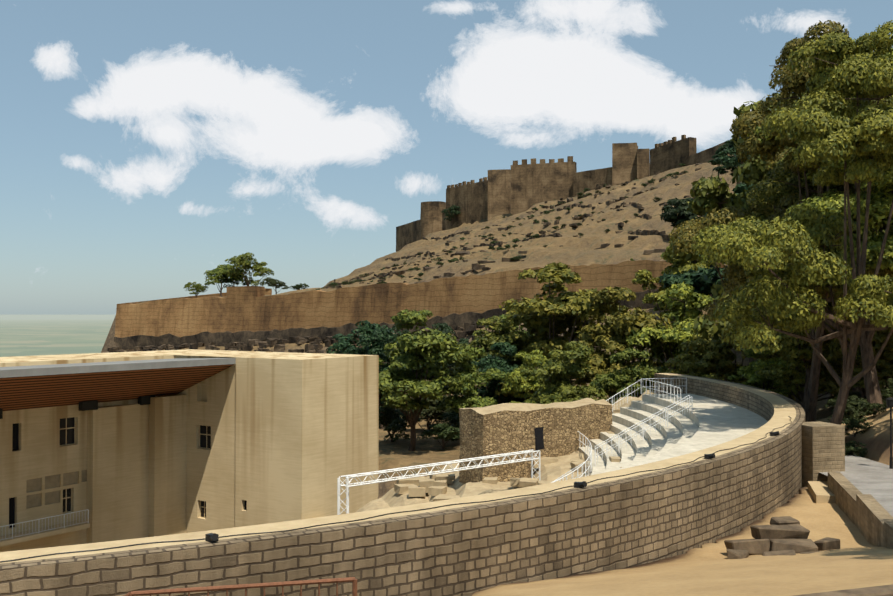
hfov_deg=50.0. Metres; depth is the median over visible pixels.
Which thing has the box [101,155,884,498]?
terrain
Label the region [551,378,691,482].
white railings
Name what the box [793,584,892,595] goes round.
kerb
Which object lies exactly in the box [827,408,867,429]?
shrub
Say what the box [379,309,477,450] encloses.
tree
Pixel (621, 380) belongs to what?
tree
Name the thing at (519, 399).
shrub
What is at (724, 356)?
tree
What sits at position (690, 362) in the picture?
bush
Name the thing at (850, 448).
shrub
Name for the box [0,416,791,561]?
floodlights
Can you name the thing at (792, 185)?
tree
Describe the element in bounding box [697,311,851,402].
tree
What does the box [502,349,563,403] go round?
tree
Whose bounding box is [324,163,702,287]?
hill rocks
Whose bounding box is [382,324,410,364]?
tree
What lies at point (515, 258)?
shrub
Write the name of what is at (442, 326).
tree
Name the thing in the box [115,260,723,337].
wall
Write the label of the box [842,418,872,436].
shrub
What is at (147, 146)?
sky
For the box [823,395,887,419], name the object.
shrub
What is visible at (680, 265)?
tree
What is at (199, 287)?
tree
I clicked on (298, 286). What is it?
tree
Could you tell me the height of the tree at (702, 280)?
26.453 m
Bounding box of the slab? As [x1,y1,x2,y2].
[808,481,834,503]
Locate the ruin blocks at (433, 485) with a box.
[393,408,648,506]
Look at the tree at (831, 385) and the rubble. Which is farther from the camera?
the tree at (831, 385)
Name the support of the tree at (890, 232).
on the terrain at (571, 251)
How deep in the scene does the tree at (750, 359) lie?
117.99 m
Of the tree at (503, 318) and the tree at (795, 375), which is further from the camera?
the tree at (503, 318)
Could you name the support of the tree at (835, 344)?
on the terrain at (571, 251)
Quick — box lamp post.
[886,397,892,468]
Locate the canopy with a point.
(34, 386)
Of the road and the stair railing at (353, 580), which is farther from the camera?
the road
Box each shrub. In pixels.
[379,406,421,441]
[400,395,449,433]
[417,423,459,449]
[432,414,445,423]
[440,408,459,424]
[444,422,459,440]
[497,396,529,402]
[510,256,522,261]
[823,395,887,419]
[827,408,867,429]
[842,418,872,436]
[845,440,867,457]
[848,389,884,398]
[881,393,888,406]
[883,378,892,394]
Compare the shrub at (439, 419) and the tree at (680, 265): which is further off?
the tree at (680, 265)
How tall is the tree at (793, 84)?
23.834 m
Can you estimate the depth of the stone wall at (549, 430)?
58.19 m
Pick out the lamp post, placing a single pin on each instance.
(889, 401)
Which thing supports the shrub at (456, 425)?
on the terrain at (571, 251)
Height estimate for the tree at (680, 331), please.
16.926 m
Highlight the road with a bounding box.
[819,454,892,516]
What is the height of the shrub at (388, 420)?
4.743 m
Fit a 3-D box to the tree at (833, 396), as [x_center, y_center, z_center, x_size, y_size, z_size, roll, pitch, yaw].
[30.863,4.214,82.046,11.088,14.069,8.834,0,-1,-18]
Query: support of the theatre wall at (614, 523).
on the terrain at (857, 559)
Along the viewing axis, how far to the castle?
356.10 m
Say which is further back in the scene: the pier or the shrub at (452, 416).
the shrub at (452, 416)
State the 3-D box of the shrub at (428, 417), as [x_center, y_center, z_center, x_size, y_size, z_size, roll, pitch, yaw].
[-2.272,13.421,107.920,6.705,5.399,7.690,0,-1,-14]
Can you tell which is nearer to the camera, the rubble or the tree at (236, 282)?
the rubble
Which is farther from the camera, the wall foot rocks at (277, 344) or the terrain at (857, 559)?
the wall foot rocks at (277, 344)
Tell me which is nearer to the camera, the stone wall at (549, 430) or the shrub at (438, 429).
the stone wall at (549, 430)
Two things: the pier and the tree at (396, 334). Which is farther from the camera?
the tree at (396, 334)
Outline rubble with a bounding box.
[724,516,839,558]
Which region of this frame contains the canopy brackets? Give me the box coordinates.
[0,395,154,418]
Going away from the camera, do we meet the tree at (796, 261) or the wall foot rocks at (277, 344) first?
the tree at (796, 261)
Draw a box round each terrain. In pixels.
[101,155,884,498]
[471,407,892,595]
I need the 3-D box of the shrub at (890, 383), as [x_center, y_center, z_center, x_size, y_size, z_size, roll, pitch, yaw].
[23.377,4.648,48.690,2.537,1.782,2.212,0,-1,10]
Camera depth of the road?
36.24 m
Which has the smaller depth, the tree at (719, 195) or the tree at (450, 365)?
the tree at (719, 195)
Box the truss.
[337,450,539,514]
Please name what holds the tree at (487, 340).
on the terrain at (571, 251)
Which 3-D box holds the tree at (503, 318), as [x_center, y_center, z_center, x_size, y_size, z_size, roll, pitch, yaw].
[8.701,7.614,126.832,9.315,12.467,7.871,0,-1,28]
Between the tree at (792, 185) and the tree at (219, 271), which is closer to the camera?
the tree at (792, 185)
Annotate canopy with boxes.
[0,358,235,410]
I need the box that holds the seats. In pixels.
[579,394,767,474]
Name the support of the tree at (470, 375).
on the terrain at (571, 251)
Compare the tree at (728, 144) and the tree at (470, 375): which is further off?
the tree at (728, 144)
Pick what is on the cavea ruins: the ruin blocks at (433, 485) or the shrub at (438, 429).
the ruin blocks at (433, 485)
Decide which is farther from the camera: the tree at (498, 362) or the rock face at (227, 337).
the rock face at (227, 337)
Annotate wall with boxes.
[0,373,804,595]
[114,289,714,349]
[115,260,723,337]
[828,472,892,548]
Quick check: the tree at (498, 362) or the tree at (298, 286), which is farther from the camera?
the tree at (298, 286)
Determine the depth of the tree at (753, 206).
73.56 m
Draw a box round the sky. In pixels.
[0,0,892,314]
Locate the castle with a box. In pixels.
[396,135,729,251]
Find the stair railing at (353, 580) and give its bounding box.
[124,577,356,595]
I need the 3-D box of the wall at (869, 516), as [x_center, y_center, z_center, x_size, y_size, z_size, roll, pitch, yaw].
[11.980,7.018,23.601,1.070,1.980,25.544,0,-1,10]
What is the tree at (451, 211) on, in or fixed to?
on the terrain at (571, 251)
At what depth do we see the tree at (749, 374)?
68.32 m
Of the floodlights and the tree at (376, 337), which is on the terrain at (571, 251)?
the tree at (376, 337)
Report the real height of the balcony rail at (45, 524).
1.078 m
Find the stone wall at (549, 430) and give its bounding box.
[459,398,612,483]
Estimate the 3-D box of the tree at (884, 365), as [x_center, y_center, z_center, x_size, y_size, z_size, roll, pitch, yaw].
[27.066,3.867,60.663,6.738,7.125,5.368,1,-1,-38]
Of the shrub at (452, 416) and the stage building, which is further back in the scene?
the shrub at (452, 416)
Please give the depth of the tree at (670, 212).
137.46 m
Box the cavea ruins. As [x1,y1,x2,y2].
[356,390,655,511]
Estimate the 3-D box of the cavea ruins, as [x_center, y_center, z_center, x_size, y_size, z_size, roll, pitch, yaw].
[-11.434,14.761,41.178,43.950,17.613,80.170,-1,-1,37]
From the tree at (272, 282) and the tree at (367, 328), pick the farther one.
the tree at (272, 282)
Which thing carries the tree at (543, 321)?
on the terrain at (571, 251)
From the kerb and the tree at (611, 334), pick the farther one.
the tree at (611, 334)
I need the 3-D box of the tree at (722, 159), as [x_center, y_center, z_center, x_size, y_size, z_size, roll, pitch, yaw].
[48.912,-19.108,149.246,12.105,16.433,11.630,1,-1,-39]
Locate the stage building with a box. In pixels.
[0,349,378,551]
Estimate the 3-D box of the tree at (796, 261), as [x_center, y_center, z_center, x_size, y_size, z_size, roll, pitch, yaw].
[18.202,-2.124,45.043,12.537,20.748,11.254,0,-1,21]
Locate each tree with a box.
[184,282,208,297]
[204,264,240,296]
[216,271,250,287]
[225,252,273,285]
[263,278,291,293]
[290,283,308,289]
[326,320,400,353]
[342,328,411,429]
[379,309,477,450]
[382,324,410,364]
[415,330,459,387]
[432,323,470,367]
[435,346,510,412]
[441,205,461,224]
[456,316,531,367]
[472,342,524,403]
[476,262,629,396]
[476,311,534,368]
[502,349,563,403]
[519,341,608,403]
[571,286,673,397]
[589,347,667,403]
[625,282,723,390]
[631,246,711,361]
[658,184,752,380]
[660,197,715,268]
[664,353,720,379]
[668,20,892,421]
[669,92,805,358]
[677,320,800,403]
[691,20,892,424]
[697,38,892,411]
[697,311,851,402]
[708,149,726,175]
[712,135,743,183]
[714,147,749,180]
[727,346,797,396]
[736,156,754,361]
[745,102,892,208]
[746,149,849,408]
[747,149,886,391]
[755,332,842,406]
[776,44,892,387]
[790,330,839,405]
[824,316,892,399]
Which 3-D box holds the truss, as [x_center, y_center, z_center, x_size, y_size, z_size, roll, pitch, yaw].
[0.081,10.620,48.947,13.736,4.451,0.661,1,-1,-42]
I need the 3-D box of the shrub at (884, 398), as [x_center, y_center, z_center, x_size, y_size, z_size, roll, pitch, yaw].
[25.003,5.855,54.048,1.419,1.072,1.567,0,-1,1]
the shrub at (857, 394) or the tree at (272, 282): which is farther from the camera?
the tree at (272, 282)
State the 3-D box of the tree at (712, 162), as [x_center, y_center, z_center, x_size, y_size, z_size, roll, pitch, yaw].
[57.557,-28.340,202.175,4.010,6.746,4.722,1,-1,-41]
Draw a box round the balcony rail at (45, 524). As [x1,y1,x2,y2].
[0,509,88,539]
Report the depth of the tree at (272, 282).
257.90 m
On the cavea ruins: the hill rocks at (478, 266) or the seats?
the seats
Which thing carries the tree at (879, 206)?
on the terrain at (857, 559)
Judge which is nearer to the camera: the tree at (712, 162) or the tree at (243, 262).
the tree at (712, 162)
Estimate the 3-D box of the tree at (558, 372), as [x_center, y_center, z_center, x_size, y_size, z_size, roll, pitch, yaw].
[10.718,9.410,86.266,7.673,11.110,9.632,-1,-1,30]
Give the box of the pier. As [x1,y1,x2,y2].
[802,421,844,486]
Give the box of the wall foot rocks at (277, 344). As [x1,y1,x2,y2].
[107,314,506,363]

